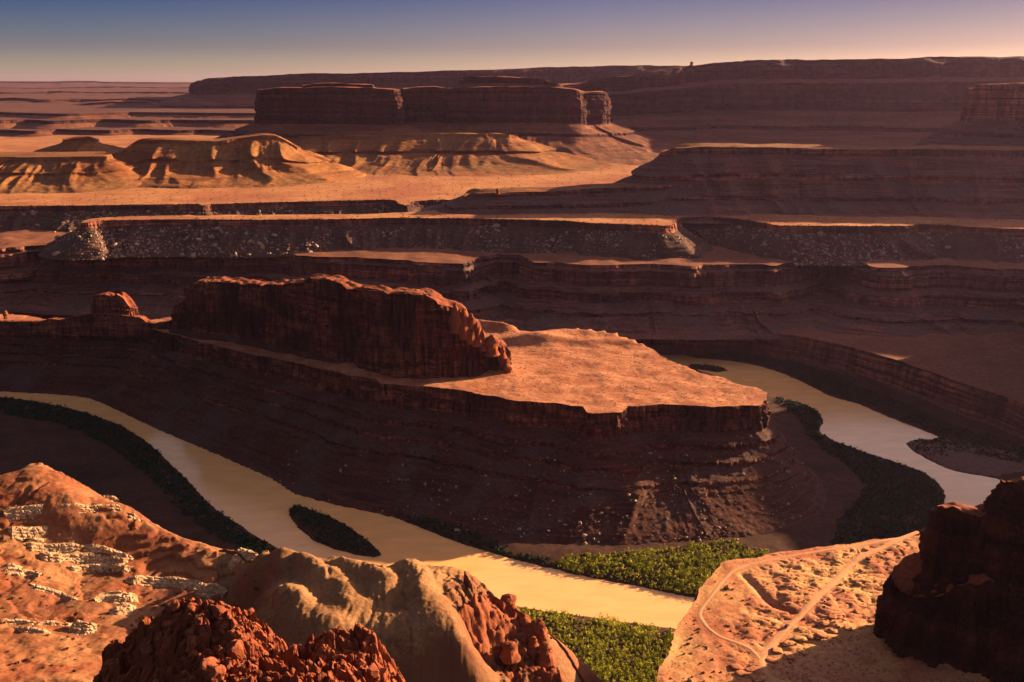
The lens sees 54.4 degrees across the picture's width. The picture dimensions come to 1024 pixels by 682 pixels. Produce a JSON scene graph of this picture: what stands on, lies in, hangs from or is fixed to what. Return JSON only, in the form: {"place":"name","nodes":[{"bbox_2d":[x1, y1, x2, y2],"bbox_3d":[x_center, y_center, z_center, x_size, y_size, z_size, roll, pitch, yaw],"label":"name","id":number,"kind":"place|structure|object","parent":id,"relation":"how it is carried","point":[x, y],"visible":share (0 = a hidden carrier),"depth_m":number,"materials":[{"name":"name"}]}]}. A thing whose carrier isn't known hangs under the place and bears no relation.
{"place":"outdoors","nodes":[
{"label":"outdoors","id":0,"kind":"place"},
{"bbox_2d":[0,151,142,193],"bbox_3d":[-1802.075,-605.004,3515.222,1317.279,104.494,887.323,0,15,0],"label":"hill","id":1,"kind":"structure","parent":0,"point":[54,172],"depth_m":3353.46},
{"bbox_2d":[33,136,124,153],"bbox_3d":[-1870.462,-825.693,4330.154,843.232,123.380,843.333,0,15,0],"label":"hill","id":2,"kind":"structure","parent":0,"point":[80,144],"depth_m":4273.54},
{"bbox_2d":[0,94,176,102],"bbox_3d":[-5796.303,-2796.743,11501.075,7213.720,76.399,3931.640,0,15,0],"label":"plateau","id":3,"kind":"structure","parent":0,"point":[16,98],"depth_m":10435.14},
{"bbox_2d":[0,86,188,89],"bbox_3d":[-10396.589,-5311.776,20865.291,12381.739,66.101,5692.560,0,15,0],"label":"plateau","id":4,"kind":"structure","parent":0,"point":[103,88],"depth_m":19458.92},
{"bbox_2d":[0,89,189,95],"bbox_3d":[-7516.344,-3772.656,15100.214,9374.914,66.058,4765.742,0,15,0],"label":"plateau","id":5,"kind":"structure","parent":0,"point":[103,92],"depth_m":13916.87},
{"bbox_2d":[0,81,192,86],"bbox_3d":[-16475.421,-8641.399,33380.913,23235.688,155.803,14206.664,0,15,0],"label":"plateau","id":6,"kind":"structure","parent":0,"point":[55,83],"depth_m":28557.57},
{"bbox_2d":[71,100,158,105],"bbox_3d":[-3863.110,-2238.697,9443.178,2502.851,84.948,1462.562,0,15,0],"label":"hill","id":7,"kind":"structure","parent":0,"point":[124,103],"depth_m":9137.78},
{"bbox_2d":[0,127,236,136],"bbox_3d":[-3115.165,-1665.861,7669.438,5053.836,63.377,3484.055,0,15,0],"label":"desert plain","id":8,"kind":"structure","parent":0,"point":[93,131],"depth_m":6362.77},
{"bbox_2d":[0,117,253,128],"bbox_3d":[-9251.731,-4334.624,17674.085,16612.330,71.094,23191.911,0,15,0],"label":"desert plain","id":9,"kind":"structure","parent":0,"point":[125,122],"depth_m":6718.23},
{"bbox_2d":[0,103,255,118],"bbox_3d":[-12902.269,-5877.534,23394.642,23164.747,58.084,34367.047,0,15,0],"label":"desert plain","id":10,"kind":"structure","parent":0,"point":[44,110],"depth_m":7312.89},
{"bbox_2d":[112,133,366,188],"bbox_3d":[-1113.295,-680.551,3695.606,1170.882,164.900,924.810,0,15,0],"label":"hill","id":11,"kind":"structure","parent":0,"point":[261,160],"depth_m":3568.89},
{"bbox_2d":[93,597,405,681],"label":"rock mound","id":12,"kind":"object","parent":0,"point":[171,662],"visible":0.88,"depth_m":325.23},
{"bbox_2d":[141,645,153,655],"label":"boulder","id":13,"kind":"object","parent":12,"relation":"on","point":[147,650],"visible":1,"depth_m":326.19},
{"bbox_2d":[164,620,173,628],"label":"boulder","id":14,"kind":"object","parent":12,"relation":"on","point":[168,623],"visible":1,"depth_m":327.13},
{"bbox_2d":[166,599,179,613],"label":"boulder","id":15,"kind":"object","parent":12,"relation":"on","point":[172,606],"visible":1,"depth_m":329.71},
{"bbox_2d":[184,628,193,636],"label":"boulder","id":16,"kind":"object","parent":12,"relation":"on","point":[189,631],"visible":1,"depth_m":320.42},
{"bbox_2d":[186,635,197,644],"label":"boulder","id":17,"kind":"object","parent":12,"relation":"on","point":[191,639],"visible":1,"depth_m":318.44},
{"bbox_2d":[188,650,198,657],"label":"boulder","id":18,"kind":"object","parent":12,"relation":"on","point":[192,653],"visible":0.98,"depth_m":315.33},
{"bbox_2d":[194,613,203,624],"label":"boulder","id":19,"kind":"object","parent":12,"relation":"on","point":[198,619],"visible":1,"depth_m":321.75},
{"bbox_2d":[200,657,219,671],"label":"boulder","id":20,"kind":"object","parent":12,"relation":"on","point":[208,663],"visible":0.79,"depth_m":304.40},
{"bbox_2d":[209,664,225,681],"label":"boulder","id":21,"kind":"object","parent":12,"relation":"on","point":[216,672],"visible":1,"depth_m":299.80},
{"bbox_2d":[212,605,230,618],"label":"boulder","id":22,"kind":"object","parent":12,"relation":"on","point":[218,611],"visible":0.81,"depth_m":326.24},
{"bbox_2d":[230,618,237,628],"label":"boulder","id":23,"kind":"object","parent":12,"relation":"on","point":[233,624],"visible":1,"depth_m":321.61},
{"bbox_2d":[226,639,244,660],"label":"boulder","id":24,"kind":"object","parent":12,"relation":"on","point":[235,650],"visible":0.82,"depth_m":312.87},
{"bbox_2d":[297,644,305,652],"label":"boulder","id":25,"kind":"object","parent":12,"relation":"on","point":[300,647],"visible":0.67,"depth_m":328.95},
{"bbox_2d":[316,672,325,681],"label":"boulder","id":26,"kind":"object","parent":12,"relation":"on","point":[320,676],"visible":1,"depth_m":308.96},
{"bbox_2d":[331,650,341,660],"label":"boulder","id":27,"kind":"object","parent":12,"relation":"on","point":[336,654],"visible":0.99,"depth_m":326.70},
{"bbox_2d":[355,658,365,665],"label":"boulder","id":28,"kind":"object","parent":12,"relation":"on","point":[359,661],"visible":1,"depth_m":325.22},
{"bbox_2d":[366,665,378,677],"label":"boulder","id":29,"kind":"object","parent":12,"relation":"on","point":[373,671],"visible":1,"depth_m":321.89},
{"bbox_2d":[379,668,388,680],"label":"boulder","id":30,"kind":"object","parent":12,"relation":"on","point":[383,673],"visible":0.91,"depth_m":324.98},
{"bbox_2d":[0,463,601,681],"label":"hillside","id":31,"kind":"structure","parent":0,"point":[51,490],"depth_m":687.81,"materials":[{"name":"stone"}]},
{"bbox_2d":[5,563,22,567],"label":"sandstone ledge","id":32,"kind":"object","parent":31,"relation":"on","point":[11,565],"visible":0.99,"depth_m":677.59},
{"bbox_2d":[1,567,42,578],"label":"sandstone ledge","id":33,"kind":"object","parent":31,"relation":"on","point":[16,571],"visible":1,"depth_m":674.40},
{"bbox_2d":[3,504,42,522],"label":"sandstone ledge","id":34,"kind":"object","parent":31,"relation":"on","point":[17,513],"visible":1,"depth_m":718.87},
{"bbox_2d":[8,525,47,541],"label":"sandstone ledge","id":35,"kind":"object","parent":31,"relation":"on","point":[20,533],"visible":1,"depth_m":708.88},
{"bbox_2d":[13,626,50,633],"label":"sandstone ledge","id":36,"kind":"object","parent":31,"relation":"on","point":[30,629],"visible":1,"depth_m":601.23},
{"bbox_2d":[4,619,96,626],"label":"sandstone ledge","id":37,"kind":"object","parent":31,"relation":"on","point":[33,623],"visible":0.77,"depth_m":613.19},
{"bbox_2d":[29,583,78,600],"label":"sandstone ledge","id":38,"kind":"object","parent":31,"relation":"on","point":[59,594],"visible":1,"depth_m":660.00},
{"bbox_2d":[25,542,134,562],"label":"sandstone ledge","id":39,"kind":"object","parent":31,"relation":"on","point":[66,548],"visible":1,"depth_m":709.28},
{"bbox_2d":[39,552,126,564],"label":"sandstone ledge","id":40,"kind":"object","parent":31,"relation":"on","point":[80,557],"visible":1,"depth_m":704.99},
{"bbox_2d":[68,620,99,635],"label":"sandstone ledge","id":41,"kind":"object","parent":31,"relation":"on","point":[78,627],"visible":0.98,"depth_m":610.35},
{"bbox_2d":[59,503,121,512],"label":"sandstone ledge","id":42,"kind":"object","parent":31,"relation":"on","point":[115,508],"visible":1,"depth_m":733.21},
{"bbox_2d":[67,563,132,573],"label":"sandstone ledge","id":43,"kind":"object","parent":31,"relation":"on","point":[102,567],"visible":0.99,"depth_m":700.71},
{"bbox_2d":[103,495,118,501],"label":"sandstone ledge","id":44,"kind":"object","parent":31,"relation":"on","point":[113,499],"visible":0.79,"depth_m":759.33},
{"bbox_2d":[92,590,138,604],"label":"sandstone ledge","id":45,"kind":"object","parent":31,"relation":"on","point":[118,597],"visible":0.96,"depth_m":660.14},
{"bbox_2d":[109,604,137,615],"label":"sandstone ledge","id":46,"kind":"object","parent":31,"relation":"on","point":[125,609],"visible":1,"depth_m":643.54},
{"bbox_2d":[126,512,142,522],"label":"sandstone ledge","id":47,"kind":"object","parent":31,"relation":"on","point":[131,516],"visible":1,"depth_m":737.42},
{"bbox_2d":[125,575,227,597],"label":"sandstone ledge","id":48,"kind":"object","parent":31,"relation":"on","point":[188,584],"visible":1,"depth_m":689.93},
{"bbox_2d":[196,592,214,599],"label":"sandstone ledge","id":49,"kind":"object","parent":31,"relation":"on","point":[205,595],"visible":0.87,"depth_m":679.52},
{"bbox_2d":[237,547,268,560],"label":"sandstone ledge","id":50,"kind":"object","parent":31,"relation":"on","point":[247,554],"visible":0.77,"depth_m":708.07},
{"bbox_2d":[214,87,421,139],"bbox_3d":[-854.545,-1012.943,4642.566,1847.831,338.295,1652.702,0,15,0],"label":"mesa","id":51,"kind":"structure","parent":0,"point":[288,113],"depth_m":4425.43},
{"bbox_2d":[302,83,374,87],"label":"rock ledge","id":52,"kind":"object","parent":51,"relation":"on","point":[337,85],"visible":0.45,"depth_m":4545.09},
{"bbox_2d":[217,547,583,681],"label":"hill","id":53,"kind":"structure","parent":0,"point":[406,611],"depth_m":610.01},
{"bbox_2d":[226,554,243,569],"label":"sandstone ledge","id":54,"kind":"object","parent":53,"relation":"on","point":[233,562],"visible":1,"depth_m":707.71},
{"bbox_2d":[499,641,520,664],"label":"rock spire","id":55,"kind":"object","parent":53,"relation":"on","point":[509,654],"visible":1,"depth_m":612.31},
{"bbox_2d":[500,593,519,610],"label":"rock spire","id":56,"kind":"object","parent":53,"relation":"on","point":[510,599],"visible":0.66,"depth_m":650.52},
{"bbox_2d":[459,593,562,681],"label":"rock outcrop","id":57,"kind":"object","parent":53,"relation":"on","point":[491,627],"visible":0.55,"depth_m":620.09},
{"bbox_2d":[519,613,530,626],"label":"rock spire","id":58,"kind":"object","parent":53,"relation":"on","point":[524,619],"visible":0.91,"depth_m":637.53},
{"bbox_2d":[526,636,539,663],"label":"rock spire","id":59,"kind":"object","parent":53,"relation":"on","point":[532,648],"visible":0.86,"depth_m":625.66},
{"bbox_2d":[532,618,547,637],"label":"rock spire","id":60,"kind":"object","parent":53,"relation":"on","point":[540,623],"visible":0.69,"depth_m":635.45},
{"bbox_2d":[535,641,554,671],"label":"rock spire","id":61,"kind":"object","parent":53,"relation":"on","point":[545,659],"visible":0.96,"depth_m":622.48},
{"bbox_2d":[0,314,826,545],"bbox_3d":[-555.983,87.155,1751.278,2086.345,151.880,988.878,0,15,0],"label":"peninsula","id":62,"kind":"object","parent":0,"point":[266,412],"visible":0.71,"depth_m":1524.51},
{"bbox_2d":[0,313,172,336],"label":"rock wall","id":63,"kind":"structure","parent":62,"relation":"on","point":[106,324],"depth_m":2038.44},
{"bbox_2d":[91,292,138,336],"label":"rock outcrop","id":64,"kind":"object","parent":62,"relation":"on","point":[123,303],"visible":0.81,"depth_m":2041.25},
{"bbox_2d":[168,274,511,378],"bbox_3d":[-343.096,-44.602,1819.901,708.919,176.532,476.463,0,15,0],"label":"butte","id":65,"kind":"object","parent":62,"relation":"on","point":[381,332],"visible":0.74,"depth_m":1717.18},
{"bbox_2d":[189,279,221,292],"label":"rock ledge","id":66,"kind":"object","parent":65,"relation":"on","point":[201,286],"visible":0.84,"depth_m":1929.35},
{"bbox_2d":[302,276,340,292],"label":"rock ledge","id":67,"kind":"object","parent":65,"relation":"on","point":[309,284],"visible":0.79,"depth_m":1747.82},
{"bbox_2d":[354,285,383,300],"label":"rock ledge","id":68,"kind":"object","parent":65,"relation":"on","point":[363,287],"visible":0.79,"depth_m":1661.54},
{"bbox_2d":[392,289,430,301],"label":"rock ledge","id":69,"kind":"object","parent":65,"relation":"on","point":[426,292],"visible":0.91,"depth_m":1606.90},
{"bbox_2d":[448,304,461,333],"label":"rock spire","id":70,"kind":"object","parent":65,"relation":"on","point":[454,321],"visible":1,"depth_m":1594.83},
{"bbox_2d":[458,308,469,340],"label":"rock spire","id":71,"kind":"object","parent":65,"relation":"on","point":[464,329],"visible":1,"depth_m":1599.82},
{"bbox_2d":[466,313,475,344],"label":"rock spire","id":72,"kind":"object","parent":65,"relation":"on","point":[471,334],"visible":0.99,"depth_m":1604.97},
{"bbox_2d":[472,322,481,346],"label":"rock spire","id":73,"kind":"object","parent":65,"relation":"on","point":[478,339],"visible":0.98,"depth_m":1611.12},
{"bbox_2d":[478,329,486,350],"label":"rock spire","id":74,"kind":"object","parent":65,"relation":"on","point":[483,338],"visible":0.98,"depth_m":1618.62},
{"bbox_2d":[483,334,499,356],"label":"rock spire","id":75,"kind":"object","parent":65,"relation":"on","point":[492,341],"visible":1,"depth_m":1621.64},
{"bbox_2d":[498,346,506,368],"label":"rock spire","id":76,"kind":"object","parent":65,"relation":"on","point":[502,356],"visible":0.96,"depth_m":1641.19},
{"bbox_2d":[502,358,511,372],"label":"rock spire","id":77,"kind":"object","parent":65,"relation":"on","point":[506,367],"visible":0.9,"depth_m":1638.62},
{"bbox_2d":[251,439,807,543],"bbox_3d":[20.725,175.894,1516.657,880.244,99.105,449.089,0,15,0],"label":"rubble","id":78,"kind":"object","parent":62,"relation":"on","point":[604,499],"visible":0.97,"depth_m":1386.18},
{"bbox_2d":[438,328,760,411],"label":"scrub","id":79,"kind":"object","parent":62,"relation":"on","point":[608,377],"visible":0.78,"depth_m":1614.29,"materials":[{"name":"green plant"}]},
{"bbox_2d":[152,65,681,107],"bbox_3d":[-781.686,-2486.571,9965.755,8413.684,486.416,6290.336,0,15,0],"label":"mesa","id":80,"kind":"structure","parent":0,"point":[232,92],"depth_m":8426.32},
{"bbox_2d":[400,86,447,129],"bbox_3d":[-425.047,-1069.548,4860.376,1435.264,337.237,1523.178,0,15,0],"label":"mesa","id":81,"kind":"structure","parent":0,"point":[424,107],"depth_m":4637.03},
{"bbox_2d":[288,130,627,175],"bbox_3d":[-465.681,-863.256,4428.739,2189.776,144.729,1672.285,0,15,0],"label":"hill","id":82,"kind":"structure","parent":0,"point":[448,153],"depth_m":4093.72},
{"bbox_2d":[0,354,999,628],"bbox_3d":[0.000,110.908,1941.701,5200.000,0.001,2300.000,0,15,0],"label":"river","id":83,"kind":"structure","parent":0,"point":[258,504],"depth_m":1450.73,"materials":[{"name":"liquid"}]},
{"bbox_2d":[0,229,1023,339],"bbox_3d":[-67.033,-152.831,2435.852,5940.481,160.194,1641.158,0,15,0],"label":"canyon wall","id":84,"kind":"structure","parent":0,"point":[719,293],"depth_m":2339.94,"materials":[{"name":"stone"}]},
{"bbox_2d":[0,134,1023,265],"bbox_3d":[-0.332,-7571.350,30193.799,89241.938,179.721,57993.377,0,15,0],"label":"desert plain","id":85,"kind":"structure","parent":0,"point":[347,233],"depth_m":2571.80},
{"bbox_2d":[0,168,1023,228],"bbox_3d":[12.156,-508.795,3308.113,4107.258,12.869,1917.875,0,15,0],"label":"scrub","id":86,"kind":"object","parent":85,"relation":"on","point":[447,213],"visible":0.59,"depth_m":2634.01,"materials":[{"name":"green plant"}]},
{"bbox_2d":[22,207,1023,266],"bbox_3d":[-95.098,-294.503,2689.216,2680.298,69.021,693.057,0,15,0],"label":"rubble","id":87,"kind":"object","parent":85,"relation":"on","point":[395,235],"visible":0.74,"depth_m":2503.04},
{"bbox_2d":[421,182,693,214],"bbox_3d":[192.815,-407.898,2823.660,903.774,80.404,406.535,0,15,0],"label":"ridge","id":88,"kind":"structure","parent":85,"relation":"on","point":[624,198],"depth_m":2743.22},
{"bbox_2d":[0,352,1023,681],"bbox_3d":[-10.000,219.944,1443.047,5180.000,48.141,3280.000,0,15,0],"label":"ground","id":89,"kind":"structure","parent":0,"point":[96,466],"depth_m":1487.53,"materials":[{"name":"soil"}]},
{"bbox_2d":[0,396,277,553],"bbox_3d":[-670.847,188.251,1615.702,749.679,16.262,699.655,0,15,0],"label":"thicket","id":90,"kind":"object","parent":89,"relation":"on","point":[68,415],"visible":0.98,"depth_m":1624.61,"materials":[{"name":"green plant"}]},
{"bbox_2d":[289,504,380,556],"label":"thicket","id":91,"kind":"object","parent":89,"relation":"on","point":[328,519],"visible":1,"depth_m":1360.98,"materials":[{"name":"green plant"}]},
{"bbox_2d":[388,504,557,567],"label":"thicket","id":92,"kind":"object","parent":89,"relation":"on","point":[481,542],"visible":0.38,"depth_m":1341.64,"materials":[{"name":"green plant"}]},
{"bbox_2d":[515,605,674,681],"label":"thicket","id":93,"kind":"object","parent":89,"relation":"on","point":[565,634],"visible":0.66,"depth_m":1083.63,"materials":[{"name":"green plant"}]},
{"bbox_2d":[552,539,768,596],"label":"thicket","id":94,"kind":"object","parent":89,"relation":"on","point":[686,559],"visible":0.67,"depth_m":1264.24,"materials":[{"name":"green plant"}]},
{"bbox_2d":[690,363,724,370],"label":"thicket","id":95,"kind":"object","parent":89,"relation":"on","point":[705,366],"visible":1,"depth_m":2134.65,"materials":[{"name":"green plant"}]},
{"bbox_2d":[657,536,989,681],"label":"bench","id":96,"kind":"object","parent":89,"relation":"on","point":[860,652],"visible":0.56,"depth_m":661.43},
{"bbox_2d":[729,664,741,669],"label":"rock slab","id":97,"kind":"object","parent":96,"relation":"on","point":[735,667],"visible":1,"depth_m":612.13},
{"bbox_2d":[734,670,745,676],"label":"rock slab","id":98,"kind":"object","parent":96,"relation":"on","point":[740,673],"visible":1,"depth_m":605.35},
{"bbox_2d":[752,675,765,681],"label":"rock slab","id":99,"kind":"object","parent":96,"relation":"on","point":[759,678],"visible":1,"depth_m":601.18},
{"bbox_2d":[765,657,777,663],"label":"rock slab","id":100,"kind":"object","parent":96,"relation":"on","point":[771,660],"visible":1,"depth_m":619.70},
{"bbox_2d":[771,647,782,653],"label":"rock slab","id":101,"kind":"object","parent":96,"relation":"on","point":[775,650],"visible":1,"depth_m":629.52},
{"bbox_2d":[782,641,795,646],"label":"rock slab","id":102,"kind":"object","parent":96,"relation":"on","point":[786,643],"visible":1,"depth_m":637.81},
{"bbox_2d":[784,652,794,659],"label":"rock slab","id":103,"kind":"object","parent":96,"relation":"on","point":[789,656],"visible":1,"depth_m":624.05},
{"bbox_2d":[794,635,806,641],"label":"rock slab","id":104,"kind":"object","parent":96,"relation":"on","point":[797,638],"visible":1,"depth_m":642.33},
{"bbox_2d":[814,631,826,638],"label":"rock slab","id":105,"kind":"object","parent":96,"relation":"on","point":[820,634],"visible":1,"depth_m":645.71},
{"bbox_2d":[776,396,945,544],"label":"thicket","id":106,"kind":"object","parent":89,"relation":"on","point":[842,448],"visible":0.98,"depth_m":1478.21,"materials":[{"name":"green plant"}]},
{"bbox_2d":[703,350,1023,455],"bbox_3d":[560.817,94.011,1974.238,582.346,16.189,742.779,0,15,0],"label":"thicket","id":107,"kind":"object","parent":89,"relation":"on","point":[959,431],"visible":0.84,"depth_m":1923.00,"materials":[{"name":"green plant"}]},
{"bbox_2d":[912,437,1023,462],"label":"thicket","id":108,"kind":"object","parent":89,"relation":"on","point":[967,445],"visible":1,"depth_m":1655.39,"materials":[{"name":"green plant"}]},
{"bbox_2d":[0,312,1023,438],"bbox_3d":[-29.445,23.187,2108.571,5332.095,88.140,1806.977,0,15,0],"label":"canyon shelf","id":109,"kind":"object","parent":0,"point":[975,377],"visible":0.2,"depth_m":2019.81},
{"bbox_2d":[0,0,1023,81],"label":"sky","id":110,"kind":"structure","parent":0,"point":[41,40],"materials":[{"name":"blue"}]},
{"bbox_2d":[433,86,673,164],"bbox_3d":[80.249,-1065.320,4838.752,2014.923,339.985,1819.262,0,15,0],"label":"mesa","id":111,"kind":"structure","parent":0,"point":[574,121],"depth_m":4535.64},
{"bbox_2d":[452,76,566,88],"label":"rock ledge","id":112,"kind":"object","parent":111,"relation":"on","point":[476,81],"visible":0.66,"depth_m":4688.80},
{"bbox_2d":[556,56,1023,145],"bbox_3d":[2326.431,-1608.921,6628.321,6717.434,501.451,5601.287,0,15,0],"label":"mesa","id":113,"kind":"structure","parent":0,"point":[881,102],"depth_m":5240.11,"materials":[{"name":"stone"}]},
{"bbox_2d":[698,537,899,658],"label":"dirt track","id":114,"kind":"structure","parent":0,"point":[704,604],"depth_m":722.11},
{"bbox_2d":[614,143,1023,223],"bbox_3d":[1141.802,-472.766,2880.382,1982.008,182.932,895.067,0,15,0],"label":"mesa","id":115,"kind":"structure","parent":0,"point":[957,181],"depth_m":2766.04,"materials":[{"name":"stone"}]},
{"bbox_2d":[759,531,918,681],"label":"dirt track","id":116,"kind":"structure","parent":0,"point":[783,631],"depth_m":687.93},
{"bbox_2d":[909,501,1023,681],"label":"cliff","id":117,"kind":"structure","parent":0,"point":[956,546],"depth_m":610.52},
{"bbox_2d":[873,551,1023,672],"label":"rock outcrop","id":118,"kind":"object","parent":117,"relation":"on","point":[955,629],"visible":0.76,"depth_m":615.10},
{"bbox_2d":[980,477,1023,545],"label":"rock outcrop","id":119,"kind":"object","parent":117,"relation":"on","point":[1003,509],"visible":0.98,"depth_m":594.04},
{"bbox_2d":[909,439,1023,475],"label":"sandbar","id":120,"kind":"structure","parent":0,"point":[970,462],"depth_m":1609.79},
{"bbox_2d":[916,83,1023,145],"bbox_3d":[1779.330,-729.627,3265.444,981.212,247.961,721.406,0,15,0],"label":"butte","id":121,"kind":"object","parent":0,"point":[992,115],"visible":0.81,"depth_m":3136.15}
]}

